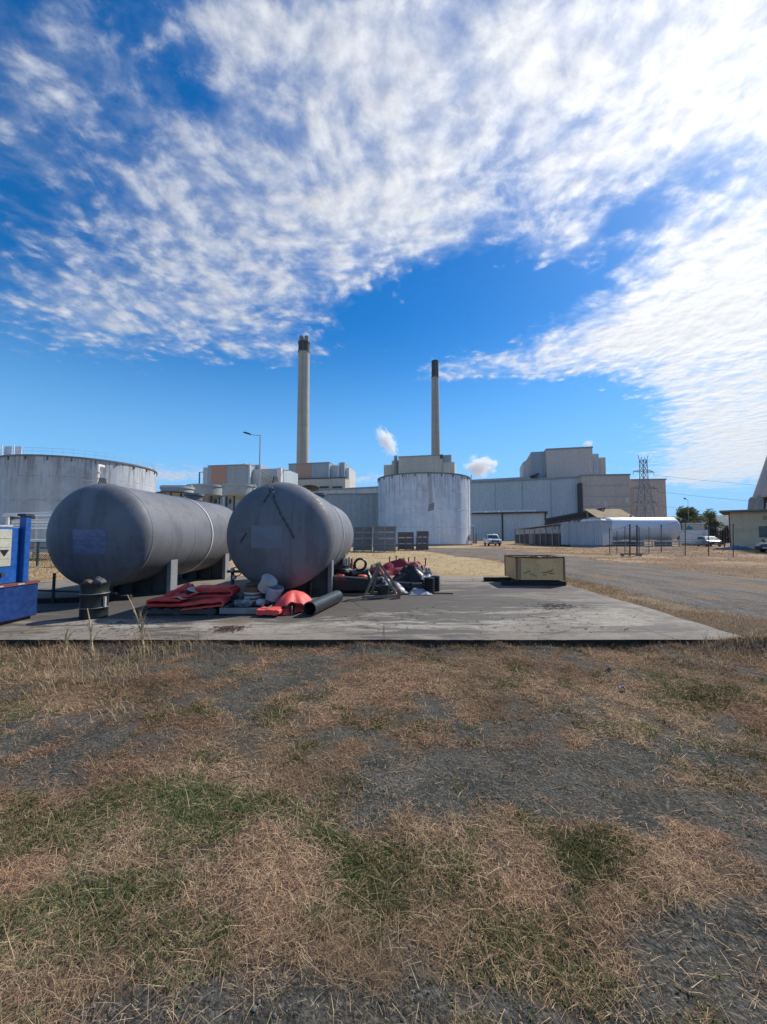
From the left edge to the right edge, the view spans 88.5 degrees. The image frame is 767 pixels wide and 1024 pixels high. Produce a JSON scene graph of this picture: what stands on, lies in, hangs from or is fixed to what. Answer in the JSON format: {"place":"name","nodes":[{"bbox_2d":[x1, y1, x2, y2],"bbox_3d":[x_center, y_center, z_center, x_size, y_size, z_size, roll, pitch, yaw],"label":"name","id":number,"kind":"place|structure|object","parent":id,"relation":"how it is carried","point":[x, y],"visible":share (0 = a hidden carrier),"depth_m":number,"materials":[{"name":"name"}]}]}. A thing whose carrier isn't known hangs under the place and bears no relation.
{"place":"outdoors","nodes":[
{"label":"outdoors","id":0,"kind":"place"},
{"bbox_2d":[0,538,766,1023],"bbox_3d":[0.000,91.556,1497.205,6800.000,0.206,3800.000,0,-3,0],"label":"ground","id":1,"kind":"structure","parent":0,"point":[102,744],"depth_m":2.28,"materials":[{"name":"gravel"}]},
{"bbox_2d":[3,512,52,555],"bbox_3d":[-24.538,1.595,27.685,9.799,3.241,1.240,-2,-4,24],"label":"pipe rack","id":2,"kind":"object","parent":1,"relation":"on","point":[15,518],"visible":0.45,"depth_m":28.37,"materials":[{"name":"metal"}]},
{"bbox_2d":[29,542,50,566],"bbox_3d":[-17.111,2.174,19.905,9.164,1.350,0.120,0,-3,0],"label":"chain link fence","id":3,"kind":"object","parent":1,"relation":"on","point":[37,552],"visible":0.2,"depth_m":19.90,"materials":[{"name":"metal"}]},
{"bbox_2d":[60,626,77,651],"bbox_3d":[-4.215,1.697,5.249,0.192,0.358,0.107,0,-3,7],"label":"dry weed","id":4,"kind":"object","parent":1,"relation":"on","point":[66,642],"visible":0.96,"depth_m":5.24,"materials":[{"name":"plant"}]},
{"bbox_2d":[0,445,157,548],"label":"storage tank","id":5,"kind":"object","parent":1,"relation":"on","point":[30,483],"visible":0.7,"depth_m":47.22,"materials":[{"name":"metal"}]},
{"bbox_2d":[87,608,98,650],"bbox_3d":[-3.955,1.601,5.356,0.132,0.560,0.265,3,-5,-41],"label":"dry weed","id":6,"kind":"object","parent":1,"relation":"on","point":[90,627],"visible":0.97,"depth_m":5.31,"materials":[{"name":"plant"}]},
{"bbox_2d":[127,595,147,651],"bbox_3d":[-3.360,1.514,5.389,0.459,0.738,0.105,-2,-4,27],"label":"dry weed","id":7,"kind":"object","parent":1,"relation":"on","point":[141,626],"visible":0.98,"depth_m":5.34,"materials":[{"name":"plant"}]},
{"bbox_2d":[155,485,194,497],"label":"clarifier","id":8,"kind":"object","parent":1,"relation":"on","point":[177,490],"visible":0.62,"depth_m":48.72,"materials":[{"name":"concrete"}]},
{"bbox_2d":[187,484,223,504],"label":"clarifier","id":9,"kind":"object","parent":1,"relation":"on","point":[211,492],"visible":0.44,"depth_m":62.33,"materials":[{"name":"concrete"}]},
{"bbox_2d":[221,483,256,510],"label":"clarifier","id":10,"kind":"object","parent":1,"relation":"on","point":[236,493],"visible":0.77,"depth_m":60.29,"materials":[{"name":"concrete"}]},
{"bbox_2d":[199,463,297,487],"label":"boiler block","id":11,"kind":"structure","parent":1,"relation":"on","point":[244,473],"depth_m":195.12,"materials":[{"name":"white paint"}]},
{"bbox_2d":[243,432,260,486],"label":"street lamp","id":12,"kind":"object","parent":1,"relation":"on","point":[259,453],"visible":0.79,"depth_m":62.65,"materials":[{"name":"metal"}]},
{"bbox_2d":[185,493,377,540],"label":"pump house","id":13,"kind":"structure","parent":1,"relation":"on","point":[359,509],"depth_m":71.88,"materials":[{"name":"white paint"}]},
{"bbox_2d":[296,335,309,462],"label":"chimney","id":14,"kind":"object","parent":1,"relation":"on","point":[303,401],"visible":0.72,"depth_m":347.58,"materials":[{"name":"concrete"}]},
{"bbox_2d":[302,484,318,491],"bbox_3d":[-3.218,0.703,16.988,0.838,3.737,0.822,0,-3,0],"label":"vent cowl","id":15,"kind":"object","parent":1,"relation":"on","point":[311,488],"visible":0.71,"depth_m":16.89,"materials":[{"name":"metal"}]},
{"bbox_2d":[288,462,355,488],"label":"boiler block","id":16,"kind":"structure","parent":1,"relation":"on","point":[325,475],"depth_m":233.50,"materials":[{"name":"metal"}]},
{"bbox_2d":[353,545,372,550],"bbox_3d":[-2.040,3.614,39.228,1.884,0.595,1.122,0,-3,1],"label":"slatted crate","id":17,"kind":"object","parent":1,"relation":"on","point":[362,547],"visible":0.94,"depth_m":38.71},
{"bbox_2d":[353,539,372,544],"bbox_3d":[-2.049,3.008,39.264,1.884,0.595,1.122,0,-3,1],"label":"slatted crate","id":18,"kind":"object","parent":17,"relation":"on","point":[362,541],"visible":0.95,"depth_m":38.75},
{"bbox_2d":[354,533,371,538],"bbox_3d":[-2.054,2.402,39.301,1.884,0.595,1.122,0,-3,-1],"label":"slatted crate","id":19,"kind":"object","parent":18,"relation":"on","point":[362,535],"visible":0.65,"depth_m":38.77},
{"bbox_2d":[354,527,372,532],"bbox_3d":[-1.994,1.796,39.337,1.884,0.595,1.122,0,-3,0],"label":"slatted crate","id":20,"kind":"object","parent":19,"relation":"on","point":[363,529],"visible":0.92,"depth_m":38.80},
{"bbox_2d":[0,577,740,647],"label":"concrete slab","id":21,"kind":"structure","parent":1,"relation":"on","point":[456,615],"depth_m":6.51,"materials":[{"name":"concrete"}]},
{"bbox_2d":[0,514,39,624],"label":"blue machine","id":22,"kind":"object","parent":21,"relation":"on","point":[18,594],"visible":1,"depth_m":6.56,"materials":[{"name":"paint"}]},
{"bbox_2d":[38,573,116,603],"bbox_3d":[-7.040,1.616,8.350,2.702,0.632,0.074,0,-3,-1],"label":"pipe rail","id":23,"kind":"object","parent":21,"relation":"on","point":[53,590],"visible":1,"depth_m":8.34,"materials":[{"name":"metal"}]},
{"bbox_2d":[37,595,131,603],"bbox_3d":[-6.650,1.894,8.539,2.074,0.100,0.160,1,-4,-15],"label":"black timber","id":24,"kind":"object","parent":21,"relation":"on","point":[76,599],"visible":0.5,"depth_m":8.46,"materials":[{"name":"wood"}]},
{"bbox_2d":[78,581,109,619],"bbox_3d":[-5.096,1.548,6.941,0.457,0.600,0.454,0,-3,0],"label":"black drum","id":25,"kind":"object","parent":21,"relation":"on","point":[94,599],"visible":0.95,"depth_m":6.77,"materials":[{"name":"grey metal"}]},
{"bbox_2d":[92,578,106,584],"bbox_3d":[-5.012,1.241,6.930,0.227,0.174,0.232,0,-3,0],"label":"rag bundle","id":26,"kind":"object","parent":25,"relation":"on","point":[100,580],"visible":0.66,"depth_m":6.87,"materials":[{"name":"fabric"}]},
{"bbox_2d":[10,618,208,642],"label":"leaf litter","id":27,"kind":"object","parent":21,"relation":"on","point":[110,628],"visible":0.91,"depth_m":6.03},
{"bbox_2d":[46,477,232,594],"bbox_3d":[-6.170,0.721,11.332,2.314,2.779,6.430,0,-3,0],"label":"steel vessel","id":28,"kind":"object","parent":21,"relation":"on","point":[126,541],"visible":0.95,"depth_m":8.53,"materials":[{"name":"metal"}]},
{"bbox_2d":[139,599,233,615],"bbox_3d":[-3.722,1.825,7.566,1.360,0.122,1.000,0,-3,-2],"label":"pallet","id":29,"kind":"object","parent":21,"relation":"on","point":[178,611],"visible":0.41,"depth_m":7.08,"materials":[{"name":"wood"}]},
{"bbox_2d":[146,594,190,606],"bbox_3d":[-3.983,1.664,7.389,0.621,0.144,0.638,0,-3,-3],"label":"red cover","id":30,"kind":"object","parent":29,"relation":"on","point":[162,601],"visible":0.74,"depth_m":7.13,"materials":[{"name":"fabric"}]},
{"bbox_2d":[169,591,200,598],"bbox_3d":[-3.734,1.550,7.493,0.493,0.065,0.520,-10,3,9],"label":"red cover","id":31,"kind":"object","parent":30,"relation":"on","point":[182,594],"visible":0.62,"depth_m":7.29,"materials":[{"name":"fabric"}]},
{"bbox_2d":[175,587,197,599],"bbox_3d":[-3.659,1.505,7.311,0.260,0.198,0.306,-1,-4,20],"label":"tin","id":32,"kind":"object","parent":31,"relation":"on","point":[191,590],"visible":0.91,"depth_m":7.32,"materials":[{"name":"grey metal"}]},
{"bbox_2d":[164,583,193,596],"bbox_3d":[-4.032,1.585,7.737,0.524,0.167,0.549,-24,7,-15],"label":"red cover","id":33,"kind":"object","parent":29,"relation":"on","point":[178,590],"visible":0.66,"depth_m":7.62,"materials":[{"name":"fabric"}]},
{"bbox_2d":[179,596,230,610],"bbox_3d":[-3.311,1.685,7.349,0.773,0.148,0.535,-5,-3,-8],"label":"red cover","id":34,"kind":"object","parent":29,"relation":"on","point":[205,602],"visible":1,"depth_m":7.16,"materials":[{"name":"fabric"}]},
{"bbox_2d":[191,584,239,596],"bbox_3d":[-3.294,1.532,7.700,0.845,0.197,0.510,0,-3,-2],"label":"red cover","id":35,"kind":"object","parent":34,"relation":"on","point":[226,590],"visible":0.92,"depth_m":7.51,"materials":[{"name":"fabric"}]},
{"bbox_2d":[210,625,251,632],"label":"leaf litter","id":36,"kind":"object","parent":21,"relation":"on","point":[227,628],"visible":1,"depth_m":6.01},
{"bbox_2d":[227,567,241,598],"bbox_3d":[-3.343,1.599,8.879,0.380,0.730,0.102,0,-3,0],"label":"valve stand","id":37,"kind":"object","parent":21,"relation":"on","point":[232,574],"visible":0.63,"depth_m":8.87,"materials":[{"name":"metal"}]},
{"bbox_2d":[219,602,275,614],"bbox_3d":[-2.518,1.812,7.426,0.860,0.130,0.740,0,-3,-1],"label":"grey tray","id":38,"kind":"object","parent":21,"relation":"on","point":[228,609],"visible":0.6,"depth_m":7.06,"materials":[{"name":"metal"}]},
{"bbox_2d":[241,597,252,606],"bbox_3d":[-2.550,1.685,7.357,0.170,0.106,0.196,-33,-46,-5],"label":"crushed tin","id":39,"kind":"object","parent":38,"relation":"on","point":[246,601],"visible":1,"depth_m":7.32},
{"bbox_2d":[244,586,261,604],"bbox_3d":[-2.544,1.621,7.667,0.332,0.340,0.332,0,-3,0],"label":"scrap drum","id":40,"kind":"object","parent":38,"relation":"on","point":[253,594],"visible":0.7,"depth_m":7.54,"materials":[{"name":"white plastic"}]},
{"bbox_2d":[255,606,283,615],"bbox_3d":[-2.024,1.770,7.051,0.438,0.103,0.335,0,-3,6],"label":"red block","id":41,"kind":"object","parent":21,"relation":"on","point":[274,610],"depth_m":6.90,"materials":[{"name":"fabric"}]},
{"bbox_2d":[227,476,353,595],"bbox_3d":[-2.200,0.711,11.159,2.314,2.779,6.477,0,-3,0],"label":"steel vessel","id":42,"kind":"object","parent":21,"relation":"on","point":[261,541],"visible":0.97,"depth_m":8.09,"materials":[{"name":"metal"}]},
{"bbox_2d":[263,486,294,537],"bbox_3d":[-2.120,-0.004,8.072,0.679,1.089,0.198,-1,-4,13],"label":"chain","id":43,"kind":"object","parent":42,"relation":"hanging from","point":[278,509],"visible":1,"depth_m":8.02,"materials":[{"name":"metal"}]},
{"bbox_2d":[273,590,311,614],"bbox_3d":[-1.786,1.701,7.625,0.843,0.352,1.101,-1,-4,20],"label":"red mat","id":44,"kind":"object","parent":21,"relation":"on","point":[295,596],"visible":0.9,"depth_m":7.38,"materials":[{"name":"fabric"}]},
{"bbox_2d":[265,584,283,601],"bbox_3d":[-2.117,1.561,7.598,0.338,0.254,0.338,14,7,1],"label":"bucket","id":45,"kind":"object","parent":44,"relation":"on","point":[273,594],"visible":0.84,"depth_m":7.48,"materials":[{"name":"plastic"}]},
{"bbox_2d":[257,574,276,593],"bbox_3d":[-2.264,1.401,7.638,0.322,0.272,0.322,38,15,2],"label":"bucket","id":46,"kind":"object","parent":45,"relation":"on","point":[269,580],"visible":0.97,"depth_m":7.54,"materials":[{"name":"white plastic"}]},
{"bbox_2d":[303,590,342,615],"bbox_3d":[-1.154,1.767,7.724,0.256,0.256,1.504,-1,-4,13],"label":"plastic pipe","id":47,"kind":"object","parent":21,"relation":"on","point":[317,605],"visible":1,"depth_m":7.38,"materials":[{"name":"plastic"}]},
{"bbox_2d":[333,575,370,592],"bbox_3d":[-0.736,1.807,10.084,0.975,0.460,1.000,0,-3,3],"label":"stillage","id":48,"kind":"object","parent":21,"relation":"on","point":[350,584],"visible":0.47,"depth_m":9.60,"materials":[{"name":"black metal"}]},
{"bbox_2d":[334,568,350,575],"bbox_3d":[-1.078,1.574,10.242,0.469,0.165,0.469,0,-23,0],"label":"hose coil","id":49,"kind":"object","parent":48,"relation":"in","point":[342,571],"visible":0.83,"depth_m":10.05,"materials":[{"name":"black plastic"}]},
{"bbox_2d":[339,563,360,579],"bbox_3d":[-0.980,1.623,10.522,1.186,0.520,0.800,0,-3,0],"label":"black sheet","id":50,"kind":"object","parent":48,"relation":"in","point":[346,567],"visible":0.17,"depth_m":10.32,"materials":[{"name":"plastic"}]},
{"bbox_2d":[351,568,369,575],"bbox_3d":[-0.420,1.671,10.371,0.919,0.413,0.289,1,-4,-18],"label":"grey hose","id":51,"kind":"object","parent":48,"relation":"in","point":[354,572],"visible":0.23,"depth_m":10.18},
{"bbox_2d":[353,558,366,570],"bbox_3d":[-0.603,1.357,10.187,0.349,0.350,0.156,1,-3,-10],"label":"hose coil","id":52,"kind":"object","parent":51,"relation":"on","point":[361,569],"visible":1,"depth_m":10.13,"materials":[{"name":"black plastic"}]},
{"bbox_2d":[350,569,388,592],"bbox_3d":[-0.301,1.751,10.113,1.100,0.574,0.900,0,-3,0],"label":"black sheet","id":53,"kind":"object","parent":21,"relation":"on","point":[379,580],"visible":0.29,"depth_m":9.83,"materials":[{"name":"plastic"}]},
{"bbox_2d":[362,561,402,598],"bbox_3d":[-0.001,1.577,9.194,0.964,0.818,0.711,0,-3,0],"label":"trestle","id":54,"kind":"object","parent":21,"relation":"on","point":[377,565],"visible":0.98,"depth_m":9.08,"materials":[{"name":"metal"}]},
{"bbox_2d":[377,585,389,594],"bbox_3d":[-0.007,1.854,9.155,0.308,0.254,0.308,0,-3,0],"label":"bucket","id":55,"kind":"object","parent":21,"relation":"on","point":[382,589],"visible":0.77,"depth_m":9.04,"materials":[{"name":"black plastic"}]},
{"bbox_2d":[370,576,407,594],"bbox_3d":[0.064,1.825,9.908,1.122,0.403,0.700,0,-3,0],"label":"pale sheet","id":56,"kind":"object","parent":21,"relation":"on","point":[401,588],"visible":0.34,"depth_m":9.73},
{"bbox_2d":[394,581,411,591],"bbox_3d":[0.294,1.908,10.104,0.900,0.260,0.260,-2,-4,30],"label":"pipe offcut","id":57,"kind":"object","parent":21,"relation":"on","point":[405,585],"visible":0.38,"depth_m":9.85,"materials":[{"name":"black plastic"}]},
{"bbox_2d":[392,564,424,588],"bbox_3d":[0.758,1.746,10.815,1.227,0.629,0.900,0,-3,0],"label":"black sheet","id":58,"kind":"object","parent":21,"relation":"on","point":[411,573],"visible":0.56,"depth_m":10.59,"materials":[{"name":"plastic"}]},
{"bbox_2d":[383,558,418,575],"bbox_3d":[0.584,1.562,11.327,1.628,0.459,0.800,0,-3,0],"label":"red cover","id":59,"kind":"object","parent":58,"relation":"on","point":[393,568],"visible":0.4,"depth_m":11.33,"materials":[{"name":"red fabric"}]},
{"bbox_2d":[420,565,432,574],"bbox_3d":[1.162,1.756,11.215,0.626,0.495,0.800,0,-3,0],"label":"grey sheet","id":60,"kind":"object","parent":58,"relation":"on","point":[426,571],"visible":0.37,"depth_m":11.14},
{"bbox_2d":[409,582,421,589],"bbox_3d":[0.701,1.912,10.003,0.550,0.240,0.240,0,-3,5],"label":"pipe offcut","id":61,"kind":"object","parent":21,"relation":"on","point":[412,585],"visible":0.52,"depth_m":9.89,"materials":[{"name":"black plastic"}]},
{"bbox_2d":[408,588,431,594],"bbox_3d":[0.914,1.953,9.750,0.683,0.128,0.600,0,-3,0],"label":"pale sheet","id":62,"kind":"object","parent":21,"relation":"on","point":[416,591],"visible":0.9,"depth_m":9.59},
{"bbox_2d":[423,577,434,592],"bbox_3d":[1.141,1.831,9.858,0.291,0.385,0.291,0,-3,0],"label":"pot stack","id":63,"kind":"object","parent":21,"relation":"on","point":[428,582],"visible":0.87,"depth_m":9.76,"materials":[{"name":"black plastic"}]},
{"bbox_2d":[430,575,439,590],"bbox_3d":[1.348,1.855,10.257,0.270,0.385,0.270,0,-3,0],"label":"pot stack","id":64,"kind":"object","parent":21,"relation":"on","point":[437,581],"visible":0.62,"depth_m":10.16,"materials":[{"name":"black plastic"}]},
{"bbox_2d":[483,555,565,585],"bbox_3d":[4.199,1.719,11.938,2.115,0.858,1.300,0,-3,2],"label":"steel box","id":65,"kind":"object","parent":21,"relation":"on","point":[540,570],"visible":1,"depth_m":11.31,"materials":[{"name":"yellow paint"}]},
{"bbox_2d":[521,602,588,611],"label":"leaf litter","id":66,"kind":"object","parent":21,"relation":"on","point":[562,606],"visible":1,"depth_m":7.91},
{"bbox_2d":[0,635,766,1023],"bbox_3d":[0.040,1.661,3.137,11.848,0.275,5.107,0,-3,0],"label":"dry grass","id":67,"kind":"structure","parent":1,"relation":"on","point":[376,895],"depth_m":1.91,"materials":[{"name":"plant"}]},
{"bbox_2d":[0,616,766,738],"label":"tall dry grass","id":68,"kind":"structure","parent":1,"relation":"on","point":[151,653],"depth_m":5.05,"materials":[{"name":"plant"}]},
{"bbox_2d":[373,545,395,551],"bbox_3d":[0.083,3.526,37.812,2.166,0.602,1.122,0,-3,0],"label":"slatted crate","id":69,"kind":"object","parent":1,"relation":"on","point":[384,548],"visible":0.94,"depth_m":37.28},
{"bbox_2d":[373,539,395,545],"bbox_3d":[0.110,2.913,37.849,2.166,0.602,1.122,0,-3,1],"label":"slatted crate","id":70,"kind":"object","parent":69,"relation":"on","point":[384,542],"visible":1,"depth_m":37.33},
{"bbox_2d":[373,533,395,538],"bbox_3d":[0.067,2.300,37.886,2.166,0.602,1.122,0,-3,0],"label":"slatted crate","id":71,"kind":"object","parent":70,"relation":"on","point":[384,535],"visible":0.98,"depth_m":37.35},
{"bbox_2d":[373,526,395,532],"bbox_3d":[0.098,1.688,37.923,2.166,0.602,1.122,0,-3,-1],"label":"slatted crate","id":72,"kind":"object","parent":71,"relation":"on","point":[384,529],"visible":1,"depth_m":37.41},
{"bbox_2d":[28,547,766,664],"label":"yard grass","id":73,"kind":"structure","parent":1,"relation":"on","point":[51,567],"depth_m":14.22,"materials":[{"name":"plant"}]},
{"bbox_2d":[398,544,413,549],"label":"slatted crate","id":74,"kind":"object","parent":1,"relation":"on","point":[405,546],"visible":0.96,"depth_m":41.90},
{"bbox_2d":[398,538,413,543],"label":"slatted crate","id":75,"kind":"object","parent":74,"relation":"on","point":[405,540],"visible":0.99,"depth_m":41.95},
{"bbox_2d":[398,532,413,537],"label":"slatted crate","id":76,"kind":"object","parent":75,"relation":"on","point":[405,534],"visible":0.98,"depth_m":41.96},
{"bbox_2d":[384,454,455,475],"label":"boiler block","id":77,"kind":"structure","parent":1,"relation":"on","point":[426,463],"depth_m":237.07,"materials":[{"name":"grey metal"}]},
{"bbox_2d":[377,472,476,545],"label":"storage tank","id":78,"kind":"object","parent":1,"relation":"on","point":[436,505],"visible":0.91,"depth_m":62.46,"materials":[{"name":"grey metal"}]},
{"bbox_2d":[431,359,439,454],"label":"chimney","id":79,"kind":"object","parent":1,"relation":"on","point":[435,433],"visible":0.57,"depth_m":375.69,"materials":[{"name":"concrete"}]},
{"bbox_2d":[313,476,578,528],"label":"turbine hall","id":80,"kind":"structure","parent":1,"relation":"on","point":[554,496],"depth_m":177.74,"materials":[{"name":"metal"}]},
{"bbox_2d":[520,446,605,478],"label":"boiler tower","id":81,"kind":"structure","parent":80,"relation":"on","point":[561,462],"depth_m":188.74,"materials":[{"name":"metal"}]},
{"bbox_2d":[483,533,501,545],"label":"parked ute","id":82,"kind":"object","parent":1,"relation":"on","point":[494,539],"visible":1,"depth_m":59.32,"materials":[{"name":"white metal"}]},
{"bbox_2d":[470,510,547,540],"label":"annex building","id":83,"kind":"structure","parent":1,"relation":"on","point":[502,524],"depth_m":123.94,"materials":[{"name":"metal"}]},
{"bbox_2d":[512,524,560,545],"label":"open shed","id":84,"kind":"structure","parent":1,"relation":"on","point":[546,536],"depth_m":64.14,"materials":[{"name":"grey metal"}]},
{"bbox_2d":[544,508,605,528],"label":"pipe gantry","id":85,"kind":"object","parent":1,"relation":"on","point":[574,517],"visible":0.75,"depth_m":82.05,"materials":[{"name":"metal"}]},
{"bbox_2d":[559,519,613,546],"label":"corrugated shed","id":86,"kind":"structure","parent":1,"relation":"on","point":[588,533],"depth_m":55.67,"materials":[{"name":"metal"}]},
{"bbox_2d":[584,509,633,518],"bbox_3d":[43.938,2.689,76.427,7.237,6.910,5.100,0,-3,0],"label":"roof","id":87,"kind":"structure","parent":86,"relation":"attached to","point":[604,514],"depth_m":76.60,"materials":[{"name":"grey metal"}]},
{"bbox_2d":[577,474,666,521],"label":"bunker building","id":88,"kind":"structure","parent":1,"relation":"on","point":[608,491],"depth_m":165.39,"materials":[{"name":"concrete"}]},
{"bbox_2d":[632,456,657,516],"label":"power pylon","id":89,"kind":"object","parent":1,"relation":"on","point":[644,486],"visible":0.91,"depth_m":140.43,"materials":[{"name":"metal"}]},
{"bbox_2d":[605,515,703,545],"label":"pressure vessel","id":90,"kind":"object","parent":1,"relation":"on","point":[649,524],"visible":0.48,"depth_m":58.44,"materials":[{"name":"white paint"}]},
{"bbox_2d":[609,518,733,556],"bbox_3d":[22.650,2.179,33.482,6.754,2.976,9.299,0,-3,8],"label":"wire fence","id":91,"kind":"object","parent":1,"relation":"on","point":[675,530],"visible":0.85,"depth_m":31.62,"materials":[{"name":"metal"}]},
{"bbox_2d":[675,506,698,524],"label":"tree","id":92,"kind":"object","parent":1,"relation":"on","point":[682,513],"visible":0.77,"depth_m":97.37,"materials":[{"name":"green plant"}]},
{"bbox_2d":[681,523,704,529],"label":"brick hut","id":93,"kind":"object","parent":1,"relation":"on","point":[698,526],"visible":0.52,"depth_m":71.97,"materials":[{"name":"white paint"}]},
{"bbox_2d":[680,530,707,545],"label":"site box","id":94,"kind":"object","parent":1,"relation":"on","point":[695,532],"visible":0.45,"depth_m":62.30,"materials":[{"name":"metal"}]},
{"bbox_2d":[690,509,708,525],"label":"tree","id":95,"kind":"object","parent":1,"relation":"on","point":[702,518],"visible":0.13,"depth_m":103.99,"materials":[{"name":"green plant"}]},
{"bbox_2d":[695,536,723,546],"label":"parked car","id":96,"kind":"object","parent":1,"relation":"on","point":[711,538],"visible":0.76,"depth_m":56.20,"materials":[{"name":"white metal"}]},
{"bbox_2d":[704,526,718,538],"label":"bush","id":97,"kind":"object","parent":1,"relation":"on","point":[713,531],"visible":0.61,"depth_m":79.65,"materials":[{"name":"green plant"}]},
{"bbox_2d":[702,509,725,532],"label":"tree","id":98,"kind":"object","parent":1,"relation":"on","point":[710,515],"visible":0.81,"depth_m":110.86,"materials":[{"name":"green plant"}]},
{"bbox_2d":[717,525,729,544],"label":"bush","id":99,"kind":"object","parent":1,"relation":"on","point":[724,532],"visible":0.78,"depth_m":65.56,"materials":[{"name":"green plant"}]},
{"bbox_2d":[719,509,766,548],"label":"brick building","id":100,"kind":"structure","parent":1,"relation":"on","point":[750,528],"depth_m":45.91,"materials":[{"name":"beige brick"}]},
{"bbox_2d":[759,526,766,536],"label":"window","id":101,"kind":"structure","parent":100,"relation":"in","point":[762,529],"depth_m":45.13,"materials":[{"name":"grey glass"}]},
{"bbox_2d":[747,456,766,509],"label":"cooling tower","id":102,"kind":"structure","parent":1,"relation":"on","point":[757,499],"depth_m":126.97,"materials":[{"name":"concrete"}]},
{"bbox_2d":[754,540,766,552],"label":"parked car","id":103,"kind":"object","parent":1,"relation":"on","point":[762,547],"visible":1,"depth_m":35.84,"materials":[{"name":"grey metal"}]},
{"bbox_2d":[0,0,766,516],"label":"sky","id":104,"kind":"structure","parent":0,"point":[560,206],"materials":[{"name":"blue"}]},
{"bbox_2d":[396,548,766,617],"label":"gravel road","id":105,"kind":"structure","parent":0,"point":[744,595],"depth_m":12.83,"materials":[{"name":"gravel"}]},
{"bbox_2d":[416,544,428,549],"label":"slatted crate","id":106,"kind":"object","parent":105,"relation":"on","point":[422,546],"visible":0.97,"depth_m":41.88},
{"bbox_2d":[416,538,427,543],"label":"slatted crate","id":107,"kind":"object","parent":106,"relation":"on","point":[421,540],"visible":1,"depth_m":41.92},
{"bbox_2d":[416,531,428,536],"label":"slatted crate","id":108,"kind":"object","parent":107,"relation":"on","point":[422,533],"visible":1,"depth_m":41.99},
{"bbox_2d":[671,515,728,533],"bbox_3d":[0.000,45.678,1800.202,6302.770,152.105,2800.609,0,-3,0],"label":"hills","id":109,"kind":"structure","parent":0,"point":[724,519],"depth_m":2066.43,"materials":[{"name":"plant"}]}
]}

